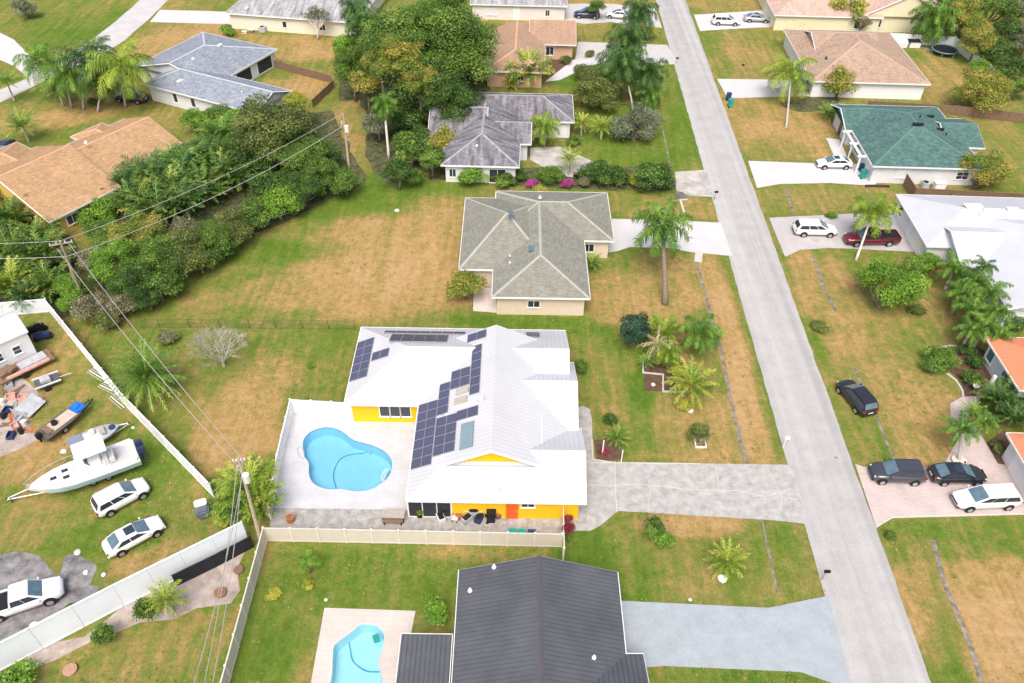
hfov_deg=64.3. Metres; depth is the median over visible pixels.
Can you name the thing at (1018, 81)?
tree
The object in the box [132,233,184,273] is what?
tree
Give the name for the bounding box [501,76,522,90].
palm
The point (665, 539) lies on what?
shrub
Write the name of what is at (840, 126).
door
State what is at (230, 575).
overhead wire
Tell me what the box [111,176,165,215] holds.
areca palm
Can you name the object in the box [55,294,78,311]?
tree
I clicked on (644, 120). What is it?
tree
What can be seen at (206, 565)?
fence
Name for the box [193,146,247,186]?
areca palm
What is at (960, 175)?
window
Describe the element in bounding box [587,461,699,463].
paving border
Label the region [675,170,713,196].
driveway
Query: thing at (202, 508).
water tank
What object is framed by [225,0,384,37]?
cream house
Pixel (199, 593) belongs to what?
bare soil
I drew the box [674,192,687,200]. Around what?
drain cover
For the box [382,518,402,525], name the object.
bench
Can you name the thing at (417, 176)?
tree
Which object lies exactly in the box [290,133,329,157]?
tree
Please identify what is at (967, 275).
palm
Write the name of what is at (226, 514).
areca palm
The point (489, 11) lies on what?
window
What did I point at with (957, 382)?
bed edging
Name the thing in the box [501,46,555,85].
areca palm
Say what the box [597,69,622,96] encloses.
palm
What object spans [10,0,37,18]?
tree
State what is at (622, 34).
palm
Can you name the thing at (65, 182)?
tan gable house
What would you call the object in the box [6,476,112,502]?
trailer
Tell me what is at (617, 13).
parked car
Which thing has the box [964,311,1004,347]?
palm
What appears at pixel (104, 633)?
shrub
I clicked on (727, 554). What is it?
palm
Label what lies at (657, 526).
shrub
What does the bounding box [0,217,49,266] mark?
areca palm
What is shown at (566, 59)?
shrub
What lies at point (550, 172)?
shrub
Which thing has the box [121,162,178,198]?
areca palm
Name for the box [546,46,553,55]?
window
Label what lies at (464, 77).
tree
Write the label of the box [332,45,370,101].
tree
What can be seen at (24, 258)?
overhead wire
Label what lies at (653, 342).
palm
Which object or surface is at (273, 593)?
shrub
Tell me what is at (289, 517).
flower pot
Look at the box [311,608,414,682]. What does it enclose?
pool deck
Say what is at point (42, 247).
areca palm
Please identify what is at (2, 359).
window
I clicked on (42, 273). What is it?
areca palm
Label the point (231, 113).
tree
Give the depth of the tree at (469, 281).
88.14 m
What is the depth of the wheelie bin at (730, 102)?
125.93 m
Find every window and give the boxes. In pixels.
[0,352,5,362]
[11,344,23,356]
[65,211,79,226]
[172,93,178,103]
[189,97,196,107]
[282,21,286,27]
[319,24,325,30]
[378,407,390,417]
[389,407,401,417]
[399,407,411,417]
[449,168,456,177]
[486,8,496,15]
[488,169,505,182]
[520,504,535,508]
[527,300,540,307]
[545,10,549,16]
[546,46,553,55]
[585,243,594,252]
[853,20,860,28]
[853,141,860,156]
[895,171,908,178]
[897,204,903,218]
[954,172,969,179]
[984,348,994,365]
[997,369,1012,386]
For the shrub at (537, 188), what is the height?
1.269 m
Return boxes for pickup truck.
[0,576,64,622]
[843,227,901,246]
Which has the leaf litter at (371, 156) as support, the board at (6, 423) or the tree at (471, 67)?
the tree at (471, 67)
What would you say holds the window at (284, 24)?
in the cream house at (279, 15)
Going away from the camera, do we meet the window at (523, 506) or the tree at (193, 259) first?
the window at (523, 506)
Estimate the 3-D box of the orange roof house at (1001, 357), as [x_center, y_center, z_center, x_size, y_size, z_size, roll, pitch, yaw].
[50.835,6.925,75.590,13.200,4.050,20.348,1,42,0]
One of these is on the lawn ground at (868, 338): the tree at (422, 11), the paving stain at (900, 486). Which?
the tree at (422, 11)
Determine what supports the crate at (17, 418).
on the bare soil at (9, 446)
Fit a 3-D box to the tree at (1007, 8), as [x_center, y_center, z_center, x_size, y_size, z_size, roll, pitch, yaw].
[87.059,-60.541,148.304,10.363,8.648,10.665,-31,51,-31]
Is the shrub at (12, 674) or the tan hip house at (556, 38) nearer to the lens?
the shrub at (12, 674)
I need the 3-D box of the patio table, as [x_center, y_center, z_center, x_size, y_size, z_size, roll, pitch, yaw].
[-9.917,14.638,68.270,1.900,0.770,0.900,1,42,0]
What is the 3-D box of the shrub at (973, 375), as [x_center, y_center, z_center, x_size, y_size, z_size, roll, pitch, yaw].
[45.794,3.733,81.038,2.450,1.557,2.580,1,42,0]
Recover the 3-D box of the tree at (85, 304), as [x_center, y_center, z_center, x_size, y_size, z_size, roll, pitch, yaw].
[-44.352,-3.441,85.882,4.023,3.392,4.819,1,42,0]
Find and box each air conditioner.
[258,25,266,32]
[920,180,929,187]
[932,180,947,188]
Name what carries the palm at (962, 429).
in the palm planter at (954, 459)
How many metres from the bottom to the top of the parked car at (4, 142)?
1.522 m
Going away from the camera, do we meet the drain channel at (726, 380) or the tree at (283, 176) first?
the drain channel at (726, 380)
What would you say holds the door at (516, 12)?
in the white garage house at (516, 9)
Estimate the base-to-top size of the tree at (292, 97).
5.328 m
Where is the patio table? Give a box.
[381,509,404,522]
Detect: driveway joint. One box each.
[587,483,788,496]
[615,469,617,511]
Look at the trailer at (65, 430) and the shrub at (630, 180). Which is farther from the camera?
the shrub at (630, 180)
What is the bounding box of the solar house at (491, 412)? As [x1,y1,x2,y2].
[343,325,586,518]
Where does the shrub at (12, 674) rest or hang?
on the lawn ground at (868, 338)
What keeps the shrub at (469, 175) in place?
on the lawn ground at (868, 338)
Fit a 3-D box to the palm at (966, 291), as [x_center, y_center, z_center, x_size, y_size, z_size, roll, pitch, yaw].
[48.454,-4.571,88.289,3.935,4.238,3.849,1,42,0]
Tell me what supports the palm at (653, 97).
on the lawn ground at (868, 338)
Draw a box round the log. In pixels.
[865,184,889,187]
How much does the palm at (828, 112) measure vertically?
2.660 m
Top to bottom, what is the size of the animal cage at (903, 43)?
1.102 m
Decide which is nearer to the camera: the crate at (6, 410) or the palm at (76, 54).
the crate at (6, 410)
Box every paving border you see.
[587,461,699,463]
[875,513,1023,527]
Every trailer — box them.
[0,349,54,384]
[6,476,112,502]
[32,370,70,391]
[61,398,92,433]
[114,422,129,433]
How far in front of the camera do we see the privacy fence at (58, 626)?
60.84 m
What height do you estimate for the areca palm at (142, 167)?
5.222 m
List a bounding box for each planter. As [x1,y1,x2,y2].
[214,587,226,598]
[233,565,243,574]
[951,454,966,463]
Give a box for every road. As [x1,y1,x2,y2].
[0,0,166,102]
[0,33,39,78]
[656,0,930,682]
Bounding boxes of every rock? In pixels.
[74,549,80,554]
[718,574,726,582]
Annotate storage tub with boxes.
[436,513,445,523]
[461,513,472,525]
[474,513,483,524]
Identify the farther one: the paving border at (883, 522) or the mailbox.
the paving border at (883, 522)
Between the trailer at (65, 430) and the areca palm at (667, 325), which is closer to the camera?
the trailer at (65, 430)
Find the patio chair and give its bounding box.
[451,511,457,522]
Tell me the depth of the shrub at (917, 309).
89.35 m
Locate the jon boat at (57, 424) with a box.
[34,401,85,441]
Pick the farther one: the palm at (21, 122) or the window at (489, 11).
the window at (489, 11)
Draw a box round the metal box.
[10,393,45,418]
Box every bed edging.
[591,439,612,462]
[642,360,683,392]
[946,373,964,397]
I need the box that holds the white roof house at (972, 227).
[894,194,1023,326]
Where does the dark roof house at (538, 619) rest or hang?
on the lawn ground at (868, 338)
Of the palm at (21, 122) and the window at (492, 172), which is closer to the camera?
the window at (492, 172)
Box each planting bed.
[429,164,675,190]
[545,58,574,77]
[594,438,621,460]
[644,359,684,390]
[780,97,839,111]
[950,345,991,396]
[986,430,1008,464]
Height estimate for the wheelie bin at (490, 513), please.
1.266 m
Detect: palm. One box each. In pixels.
[0,69,20,101]
[0,105,46,142]
[0,194,34,233]
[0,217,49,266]
[0,224,83,279]
[0,255,38,293]
[1,276,49,311]
[9,214,64,252]
[11,42,68,91]
[11,259,76,303]
[35,54,95,108]
[41,77,74,105]
[49,36,120,110]
[75,35,117,92]
[85,37,156,108]
[85,71,123,112]
[97,178,161,216]
[100,167,141,197]
[105,338,186,411]
[107,147,181,186]
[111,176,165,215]
[119,179,195,223]
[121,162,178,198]
[140,164,200,206]
[140,175,211,220]
[142,577,191,622]
[143,149,215,186]
[157,140,219,177]
[174,159,235,202]
[177,131,230,170]
[182,169,232,206]
[184,129,223,150]
[193,109,238,141]
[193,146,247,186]
[206,477,267,524]
[208,134,235,173]
[208,451,285,516]
[210,155,263,191]
[233,478,288,524]
[338,0,371,47]
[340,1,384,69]
[370,91,398,158]
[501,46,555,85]
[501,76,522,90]
[527,110,561,146]
[556,145,582,170]
[571,112,593,135]
[586,251,603,273]
[589,114,612,139]
[595,43,647,110]
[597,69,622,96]
[603,20,651,81]
[603,423,631,448]
[621,0,659,34]
[629,56,669,109]
[631,196,693,304]
[634,82,663,109]
[636,352,659,369]
[637,324,678,362]
[645,23,659,39]
[647,312,685,344]
[652,338,683,368]
[661,354,719,408]
[676,312,725,356]
[702,536,752,580]
[708,330,724,344]
[761,52,819,127]
[812,100,837,123]
[845,191,901,260]
[908,0,964,44]
[934,250,972,291]
[939,410,983,460]
[941,279,982,314]
[951,265,994,295]
[951,291,993,331]
[953,315,988,347]
[956,397,989,424]
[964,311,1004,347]
[967,407,999,436]
[970,276,1014,315]
[970,376,1023,419]
[971,254,998,285]
[976,296,1016,338]
[983,322,1016,341]
[990,374,1023,411]
[992,399,1023,427]
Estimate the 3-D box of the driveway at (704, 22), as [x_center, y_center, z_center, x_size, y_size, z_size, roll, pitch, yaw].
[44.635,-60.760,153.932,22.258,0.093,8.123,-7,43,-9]
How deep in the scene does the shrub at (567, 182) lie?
107.54 m
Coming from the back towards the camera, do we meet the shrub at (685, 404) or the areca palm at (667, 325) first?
the areca palm at (667, 325)
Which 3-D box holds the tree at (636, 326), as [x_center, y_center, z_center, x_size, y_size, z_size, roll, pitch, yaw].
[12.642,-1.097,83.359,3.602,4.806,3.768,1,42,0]
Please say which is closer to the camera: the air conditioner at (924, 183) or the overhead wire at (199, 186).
the overhead wire at (199, 186)
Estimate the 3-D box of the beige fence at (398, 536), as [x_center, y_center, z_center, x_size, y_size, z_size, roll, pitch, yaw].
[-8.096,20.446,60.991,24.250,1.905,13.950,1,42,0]
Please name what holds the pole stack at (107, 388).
on the lawn ground at (868, 338)
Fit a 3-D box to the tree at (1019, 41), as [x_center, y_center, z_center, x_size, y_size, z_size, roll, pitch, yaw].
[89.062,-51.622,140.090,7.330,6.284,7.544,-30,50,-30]
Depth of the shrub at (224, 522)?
67.37 m
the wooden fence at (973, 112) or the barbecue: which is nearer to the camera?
the barbecue
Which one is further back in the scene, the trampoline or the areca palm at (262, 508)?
the trampoline
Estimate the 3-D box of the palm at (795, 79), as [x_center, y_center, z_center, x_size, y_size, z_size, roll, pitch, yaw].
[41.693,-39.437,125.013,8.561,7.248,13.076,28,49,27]
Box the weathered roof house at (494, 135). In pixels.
[426,92,573,182]
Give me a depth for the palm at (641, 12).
141.82 m
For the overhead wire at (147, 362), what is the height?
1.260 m
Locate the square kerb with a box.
[693,438,706,447]
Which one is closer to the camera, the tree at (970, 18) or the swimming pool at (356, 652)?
the swimming pool at (356, 652)
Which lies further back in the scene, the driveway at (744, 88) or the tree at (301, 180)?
the driveway at (744, 88)
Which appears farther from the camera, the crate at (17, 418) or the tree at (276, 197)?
the tree at (276, 197)
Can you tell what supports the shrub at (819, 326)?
on the lawn ground at (868, 338)
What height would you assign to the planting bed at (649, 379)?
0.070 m
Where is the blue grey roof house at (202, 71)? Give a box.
[137,32,292,114]
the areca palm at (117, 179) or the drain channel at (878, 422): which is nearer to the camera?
the drain channel at (878, 422)
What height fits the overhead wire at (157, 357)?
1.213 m
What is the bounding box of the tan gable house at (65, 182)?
[0,116,182,237]
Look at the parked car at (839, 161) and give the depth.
112.22 m
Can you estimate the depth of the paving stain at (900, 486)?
71.72 m
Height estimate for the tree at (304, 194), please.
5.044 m
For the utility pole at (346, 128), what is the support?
on the lawn ground at (868, 338)
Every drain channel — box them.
[657,110,671,169]
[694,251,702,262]
[696,262,748,462]
[761,520,777,591]
[784,189,795,215]
[813,258,836,311]
[852,365,894,458]
[931,539,984,682]
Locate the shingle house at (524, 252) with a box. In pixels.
[458,191,614,315]
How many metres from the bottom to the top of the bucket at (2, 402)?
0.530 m
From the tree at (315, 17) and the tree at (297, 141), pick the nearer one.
the tree at (297, 141)
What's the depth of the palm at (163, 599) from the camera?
60.36 m
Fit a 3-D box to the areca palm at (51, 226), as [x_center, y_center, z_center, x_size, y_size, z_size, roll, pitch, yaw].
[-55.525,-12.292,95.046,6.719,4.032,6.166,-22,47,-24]
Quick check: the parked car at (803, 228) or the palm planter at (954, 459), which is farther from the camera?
the parked car at (803, 228)
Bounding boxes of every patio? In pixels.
[270,505,586,532]
[473,288,496,312]
[826,138,846,156]
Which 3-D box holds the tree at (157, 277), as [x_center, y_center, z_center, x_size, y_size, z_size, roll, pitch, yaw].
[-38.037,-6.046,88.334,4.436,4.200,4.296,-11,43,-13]
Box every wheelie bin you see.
[486,509,495,523]
[509,528,516,532]
[518,529,525,532]
[528,529,535,532]
[726,92,731,100]
[727,98,734,107]
[858,163,864,171]
[858,169,867,178]
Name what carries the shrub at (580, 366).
on the lawn ground at (868, 338)
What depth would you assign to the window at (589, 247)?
95.54 m
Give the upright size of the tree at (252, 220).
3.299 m
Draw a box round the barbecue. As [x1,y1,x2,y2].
[464,509,483,517]
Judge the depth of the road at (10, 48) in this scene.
138.56 m
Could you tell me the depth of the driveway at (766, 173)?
111.55 m
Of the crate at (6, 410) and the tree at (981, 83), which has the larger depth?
the tree at (981, 83)
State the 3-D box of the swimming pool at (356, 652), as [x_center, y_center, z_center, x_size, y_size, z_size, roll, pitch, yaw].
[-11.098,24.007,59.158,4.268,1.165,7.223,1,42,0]
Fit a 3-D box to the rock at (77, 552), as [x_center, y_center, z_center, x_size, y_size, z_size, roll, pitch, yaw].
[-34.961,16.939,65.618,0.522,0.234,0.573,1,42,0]
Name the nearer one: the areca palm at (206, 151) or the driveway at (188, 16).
the areca palm at (206, 151)
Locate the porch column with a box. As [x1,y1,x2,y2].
[986,375,996,390]
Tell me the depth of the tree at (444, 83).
111.80 m
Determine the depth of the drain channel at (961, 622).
62.62 m
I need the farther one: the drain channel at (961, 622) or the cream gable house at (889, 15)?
the cream gable house at (889, 15)
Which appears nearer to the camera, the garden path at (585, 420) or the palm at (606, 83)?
the garden path at (585, 420)
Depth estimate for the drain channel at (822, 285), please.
93.15 m
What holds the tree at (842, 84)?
on the planting bed at (814, 103)
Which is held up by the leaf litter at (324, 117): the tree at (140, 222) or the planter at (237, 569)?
the tree at (140, 222)
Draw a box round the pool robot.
[372,634,379,642]
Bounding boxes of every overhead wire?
[0,241,55,243]
[0,256,66,258]
[57,249,236,464]
[61,114,340,240]
[67,126,341,256]
[67,241,242,458]
[193,489,239,682]
[204,466,236,682]
[212,460,242,682]
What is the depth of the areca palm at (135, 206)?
98.53 m
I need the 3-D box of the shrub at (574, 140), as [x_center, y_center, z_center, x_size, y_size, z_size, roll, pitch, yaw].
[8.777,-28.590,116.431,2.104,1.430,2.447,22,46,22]
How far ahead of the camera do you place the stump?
58.24 m
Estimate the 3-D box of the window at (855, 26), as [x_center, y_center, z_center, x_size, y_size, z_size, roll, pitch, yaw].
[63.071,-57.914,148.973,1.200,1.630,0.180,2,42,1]
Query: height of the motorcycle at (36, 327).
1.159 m
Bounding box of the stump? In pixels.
[62,663,77,676]
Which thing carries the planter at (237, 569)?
on the lawn ground at (868, 338)
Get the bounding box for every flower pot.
[285,513,294,523]
[455,513,462,520]
[495,514,501,519]
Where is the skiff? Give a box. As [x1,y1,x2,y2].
[66,424,118,451]
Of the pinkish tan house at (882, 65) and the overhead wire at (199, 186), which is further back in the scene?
the pinkish tan house at (882, 65)
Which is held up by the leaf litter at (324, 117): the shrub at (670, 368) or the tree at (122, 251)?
the tree at (122, 251)
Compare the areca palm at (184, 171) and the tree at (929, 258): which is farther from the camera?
the areca palm at (184, 171)
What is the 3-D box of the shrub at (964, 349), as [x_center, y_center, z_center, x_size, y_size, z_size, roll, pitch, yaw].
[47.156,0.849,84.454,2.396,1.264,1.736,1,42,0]
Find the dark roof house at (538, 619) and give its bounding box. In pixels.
[395,556,649,682]
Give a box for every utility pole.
[49,240,83,296]
[232,456,260,539]
[341,113,350,171]
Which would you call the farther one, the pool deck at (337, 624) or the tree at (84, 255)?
the tree at (84, 255)
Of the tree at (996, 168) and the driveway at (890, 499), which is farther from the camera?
the tree at (996, 168)
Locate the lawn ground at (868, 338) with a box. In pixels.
[0,0,1023,682]
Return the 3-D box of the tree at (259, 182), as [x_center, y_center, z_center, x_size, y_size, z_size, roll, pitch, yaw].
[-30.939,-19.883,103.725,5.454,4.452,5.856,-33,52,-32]
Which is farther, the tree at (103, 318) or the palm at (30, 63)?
the palm at (30, 63)
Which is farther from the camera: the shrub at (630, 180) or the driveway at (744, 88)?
the driveway at (744, 88)
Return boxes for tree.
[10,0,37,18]
[44,246,73,266]
[51,272,89,297]
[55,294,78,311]
[68,291,108,320]
[73,245,102,269]
[74,196,117,226]
[81,219,117,244]
[83,236,145,283]
[85,273,109,293]
[88,220,131,248]
[90,311,119,332]
[101,288,138,315]
[103,261,159,300]
[104,209,166,254]
[124,227,167,251]
[130,289,163,311]
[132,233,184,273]
[140,267,180,300]
[157,268,189,296]
[158,227,208,274]
[164,216,200,247]
[177,107,209,132]
[181,324,247,368]
[182,248,218,275]
[187,219,235,257]
[201,102,230,124]
[204,236,239,261]
[211,206,254,243]
[219,108,242,126]
[221,126,265,172]
[228,91,316,166]
[229,212,261,237]
[232,105,279,132]
[234,142,278,172]
[238,196,274,229]
[244,169,285,194]
[249,117,303,167]
[260,186,302,220]
[268,100,311,116]
[275,169,302,190]
[276,142,324,175]
[279,170,325,211]
[281,90,312,110]
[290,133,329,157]
[296,157,340,194]
[296,549,321,572]
[298,173,326,198]
[301,5,330,39]
[322,146,342,163]
[322,164,362,195]
[331,34,359,76]
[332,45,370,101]
[347,70,380,113]
[356,6,432,91]
[357,2,502,109]
[359,48,398,97]
[359,112,392,141]
[374,33,426,125]
[379,158,414,189]
[381,98,428,131]
[391,131,434,167]
[398,64,439,124]
[402,169,425,185]
[405,1,452,60]
[406,122,431,143]
[409,0,483,61]
[418,66,472,106]
[419,146,445,177]
[422,79,486,124]
[426,125,457,149]
[435,11,495,85]
[444,269,487,299]
[446,47,494,75]
[566,63,626,115]
[572,63,595,76]
[607,101,662,141]
[619,311,652,347]
[686,422,710,442]
[821,65,860,97]
[827,0,870,19]
[850,13,872,30]
[853,255,932,309]
[911,251,942,273]
[936,0,962,8]
[939,0,994,39]
[946,66,1015,113]
[953,22,999,61]
[957,148,1019,187]
[962,0,1022,21]
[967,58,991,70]
[973,35,1014,63]
[992,16,1023,43]
[993,55,1023,77]
[1007,23,1023,55]
[1008,0,1023,18]
[1009,76,1023,99]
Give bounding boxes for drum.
[0,412,6,419]
[17,427,23,434]
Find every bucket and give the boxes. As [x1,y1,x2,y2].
[0,398,5,405]
[20,419,27,426]
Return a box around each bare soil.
[0,378,40,455]
[25,553,243,667]
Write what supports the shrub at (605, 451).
on the planting bed at (615, 453)
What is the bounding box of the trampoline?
[931,44,957,56]
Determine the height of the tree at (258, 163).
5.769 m
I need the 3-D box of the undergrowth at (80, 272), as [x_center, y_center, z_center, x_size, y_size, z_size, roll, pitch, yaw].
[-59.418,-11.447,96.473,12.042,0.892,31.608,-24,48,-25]
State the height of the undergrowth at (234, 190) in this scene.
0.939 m
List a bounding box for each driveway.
[150,10,230,24]
[530,147,592,176]
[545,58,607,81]
[565,4,661,27]
[574,463,806,530]
[575,42,677,64]
[608,219,731,255]
[621,596,849,682]
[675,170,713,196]
[694,10,770,30]
[717,79,808,97]
[748,161,875,187]
[769,214,913,256]
[855,464,1023,525]
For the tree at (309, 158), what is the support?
on the leaf litter at (324, 117)
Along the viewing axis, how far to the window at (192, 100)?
121.97 m
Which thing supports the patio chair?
on the patio at (338, 518)
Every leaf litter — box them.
[0,219,95,317]
[88,110,365,300]
[333,43,489,183]
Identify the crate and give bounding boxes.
[1,405,12,414]
[5,380,13,388]
[5,392,16,400]
[5,430,16,439]
[9,421,19,430]
[13,413,23,422]
[17,393,27,400]
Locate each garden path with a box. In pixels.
[578,406,613,469]
[946,396,999,468]
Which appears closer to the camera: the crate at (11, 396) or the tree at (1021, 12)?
the crate at (11, 396)
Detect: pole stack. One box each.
[87,367,109,381]
[97,381,122,394]
[108,393,125,409]
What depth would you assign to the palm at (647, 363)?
81.65 m
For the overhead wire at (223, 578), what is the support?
attached to the utility pole at (246, 478)
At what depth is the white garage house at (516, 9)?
150.94 m
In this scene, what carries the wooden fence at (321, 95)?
on the lawn ground at (868, 338)
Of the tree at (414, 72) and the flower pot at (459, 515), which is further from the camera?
the tree at (414, 72)
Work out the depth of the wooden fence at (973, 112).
124.70 m
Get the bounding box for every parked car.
[0,139,15,147]
[89,477,150,517]
[100,515,165,558]
[114,88,148,104]
[574,7,599,19]
[606,9,628,18]
[711,13,739,26]
[743,12,769,23]
[792,218,837,237]
[815,155,853,169]
[836,379,879,416]
[868,458,927,486]
[926,461,986,486]
[950,483,1023,512]
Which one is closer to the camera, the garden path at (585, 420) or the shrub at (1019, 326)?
the garden path at (585, 420)
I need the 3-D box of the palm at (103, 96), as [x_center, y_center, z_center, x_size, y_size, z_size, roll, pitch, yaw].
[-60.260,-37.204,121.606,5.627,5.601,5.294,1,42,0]
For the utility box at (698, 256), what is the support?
on the lawn ground at (868, 338)
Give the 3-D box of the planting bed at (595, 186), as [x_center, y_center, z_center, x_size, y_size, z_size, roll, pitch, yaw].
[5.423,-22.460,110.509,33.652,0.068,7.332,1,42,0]
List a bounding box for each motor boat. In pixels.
[23,434,146,493]
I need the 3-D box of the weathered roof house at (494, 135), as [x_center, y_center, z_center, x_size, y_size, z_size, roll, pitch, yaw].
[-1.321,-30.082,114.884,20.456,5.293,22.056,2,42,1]
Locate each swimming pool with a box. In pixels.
[301,426,393,492]
[329,622,385,682]
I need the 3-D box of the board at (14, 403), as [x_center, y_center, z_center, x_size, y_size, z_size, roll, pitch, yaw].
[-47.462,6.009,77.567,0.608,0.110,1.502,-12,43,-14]
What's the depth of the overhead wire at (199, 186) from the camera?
90.90 m
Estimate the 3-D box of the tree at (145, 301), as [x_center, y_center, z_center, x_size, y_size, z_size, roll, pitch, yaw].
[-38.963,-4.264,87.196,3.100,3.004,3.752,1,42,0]
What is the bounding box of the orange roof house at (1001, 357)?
[983,337,1023,496]
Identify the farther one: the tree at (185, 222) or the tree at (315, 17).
the tree at (315, 17)
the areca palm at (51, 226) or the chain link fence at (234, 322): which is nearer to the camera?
the chain link fence at (234, 322)
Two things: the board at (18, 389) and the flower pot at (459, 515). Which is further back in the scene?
the board at (18, 389)
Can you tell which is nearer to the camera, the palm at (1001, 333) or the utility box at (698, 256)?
the palm at (1001, 333)
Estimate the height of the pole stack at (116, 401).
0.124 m
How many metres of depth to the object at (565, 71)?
136.38 m
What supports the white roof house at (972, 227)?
on the lawn ground at (868, 338)
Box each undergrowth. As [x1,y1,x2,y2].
[0,219,90,311]
[88,115,345,290]
[345,61,486,178]
[430,167,674,187]
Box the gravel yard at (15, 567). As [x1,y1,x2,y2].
[0,552,98,640]
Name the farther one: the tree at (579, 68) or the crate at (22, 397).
the tree at (579, 68)
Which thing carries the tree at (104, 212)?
on the lawn ground at (868, 338)
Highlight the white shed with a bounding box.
[0,309,36,367]
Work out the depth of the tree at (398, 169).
104.58 m
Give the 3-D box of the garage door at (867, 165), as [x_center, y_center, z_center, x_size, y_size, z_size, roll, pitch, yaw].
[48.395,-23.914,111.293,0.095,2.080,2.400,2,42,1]
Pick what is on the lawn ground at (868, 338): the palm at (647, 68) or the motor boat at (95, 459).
the palm at (647, 68)
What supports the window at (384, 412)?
in the solar house at (491, 412)
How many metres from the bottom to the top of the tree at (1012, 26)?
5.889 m
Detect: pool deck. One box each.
[274,413,414,509]
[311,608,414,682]
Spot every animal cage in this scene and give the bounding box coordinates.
[895,39,908,47]
[908,39,921,47]
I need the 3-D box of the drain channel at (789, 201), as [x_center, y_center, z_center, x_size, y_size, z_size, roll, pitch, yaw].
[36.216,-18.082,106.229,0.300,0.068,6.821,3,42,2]
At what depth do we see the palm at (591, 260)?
94.34 m
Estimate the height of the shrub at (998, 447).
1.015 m
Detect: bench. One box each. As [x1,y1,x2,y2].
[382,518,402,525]
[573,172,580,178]
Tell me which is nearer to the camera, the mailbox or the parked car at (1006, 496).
the mailbox
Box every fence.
[0,298,48,314]
[0,521,246,670]
[44,299,214,497]
[99,319,354,328]
[171,536,253,584]
[220,526,562,682]
[266,398,352,519]
[273,60,333,107]
[561,506,564,560]
[867,100,1023,122]
[891,32,994,71]
[902,174,1023,197]
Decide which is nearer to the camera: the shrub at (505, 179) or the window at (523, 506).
the window at (523, 506)
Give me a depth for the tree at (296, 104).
113.72 m
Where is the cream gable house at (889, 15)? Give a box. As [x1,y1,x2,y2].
[758,0,957,32]
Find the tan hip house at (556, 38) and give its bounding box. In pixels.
[484,19,575,87]
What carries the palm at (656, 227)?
on the lawn ground at (868, 338)
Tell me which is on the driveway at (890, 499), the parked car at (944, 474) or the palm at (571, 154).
the parked car at (944, 474)
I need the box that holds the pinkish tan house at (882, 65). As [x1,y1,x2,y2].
[783,29,930,99]
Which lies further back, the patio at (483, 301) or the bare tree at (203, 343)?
the patio at (483, 301)
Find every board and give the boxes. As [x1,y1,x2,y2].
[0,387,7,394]
[0,422,11,426]
[0,430,9,434]
[8,412,13,422]
[10,384,24,393]
[11,399,17,409]
[23,428,36,432]
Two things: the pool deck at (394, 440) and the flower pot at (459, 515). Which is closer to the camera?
the flower pot at (459, 515)
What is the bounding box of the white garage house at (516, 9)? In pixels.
[470,0,567,19]
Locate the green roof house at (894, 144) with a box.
[830,104,985,184]
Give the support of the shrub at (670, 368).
on the planting bed at (649, 379)
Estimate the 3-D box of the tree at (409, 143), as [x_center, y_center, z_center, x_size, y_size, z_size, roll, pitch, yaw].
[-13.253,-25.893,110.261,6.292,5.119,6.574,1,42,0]
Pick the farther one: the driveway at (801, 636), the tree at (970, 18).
the tree at (970, 18)
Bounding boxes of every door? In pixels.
[506,504,517,518]
[513,8,519,19]
[552,124,566,137]
[794,19,815,29]
[837,122,842,135]
[863,158,870,177]
[905,221,922,254]
[1007,454,1023,496]
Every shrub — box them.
[0,656,39,682]
[87,97,98,104]
[89,621,115,647]
[132,597,161,621]
[155,330,180,344]
[211,512,230,526]
[219,24,235,35]
[264,587,282,600]
[302,579,313,590]
[307,362,314,367]
[416,510,423,515]
[423,593,451,626]
[456,167,489,184]
[492,172,518,188]
[515,169,528,180]
[524,179,538,186]
[532,184,547,190]
[538,165,567,183]
[559,178,575,188]
[560,55,572,63]
[561,520,575,541]
[562,514,573,521]
[566,136,581,146]
[573,359,588,373]
[575,158,610,182]
[577,176,590,185]
[585,50,594,56]
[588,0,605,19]
[594,164,630,186]
[599,448,610,454]
[602,412,618,424]
[627,174,639,185]
[633,161,676,191]
[642,346,656,355]
[642,514,665,539]
[649,531,678,547]
[668,363,683,375]
[675,399,694,411]
[809,320,829,333]
[824,211,837,218]
[884,529,895,539]
[907,303,928,315]
[918,344,963,372]
[957,343,978,355]
[960,369,983,387]
[966,355,984,368]
[989,439,1005,455]
[1002,317,1023,331]
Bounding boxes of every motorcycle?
[26,320,47,335]
[33,330,52,341]
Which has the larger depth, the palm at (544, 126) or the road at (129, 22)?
the road at (129, 22)
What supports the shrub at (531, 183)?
on the planting bed at (595, 186)
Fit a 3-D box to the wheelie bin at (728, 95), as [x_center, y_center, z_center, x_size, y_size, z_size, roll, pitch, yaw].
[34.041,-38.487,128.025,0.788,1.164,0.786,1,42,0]
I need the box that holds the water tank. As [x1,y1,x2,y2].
[194,498,209,518]
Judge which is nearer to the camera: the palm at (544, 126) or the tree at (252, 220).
the tree at (252, 220)
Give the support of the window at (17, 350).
in the white shed
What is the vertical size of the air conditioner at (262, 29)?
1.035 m
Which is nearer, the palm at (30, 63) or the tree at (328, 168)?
the tree at (328, 168)
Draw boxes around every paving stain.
[810,238,818,241]
[896,483,905,489]
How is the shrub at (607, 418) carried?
on the lawn ground at (868, 338)
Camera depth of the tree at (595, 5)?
150.67 m
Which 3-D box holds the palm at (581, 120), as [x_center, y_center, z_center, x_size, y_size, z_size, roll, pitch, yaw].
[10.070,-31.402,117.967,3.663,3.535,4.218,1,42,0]
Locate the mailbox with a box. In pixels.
[821,570,830,579]

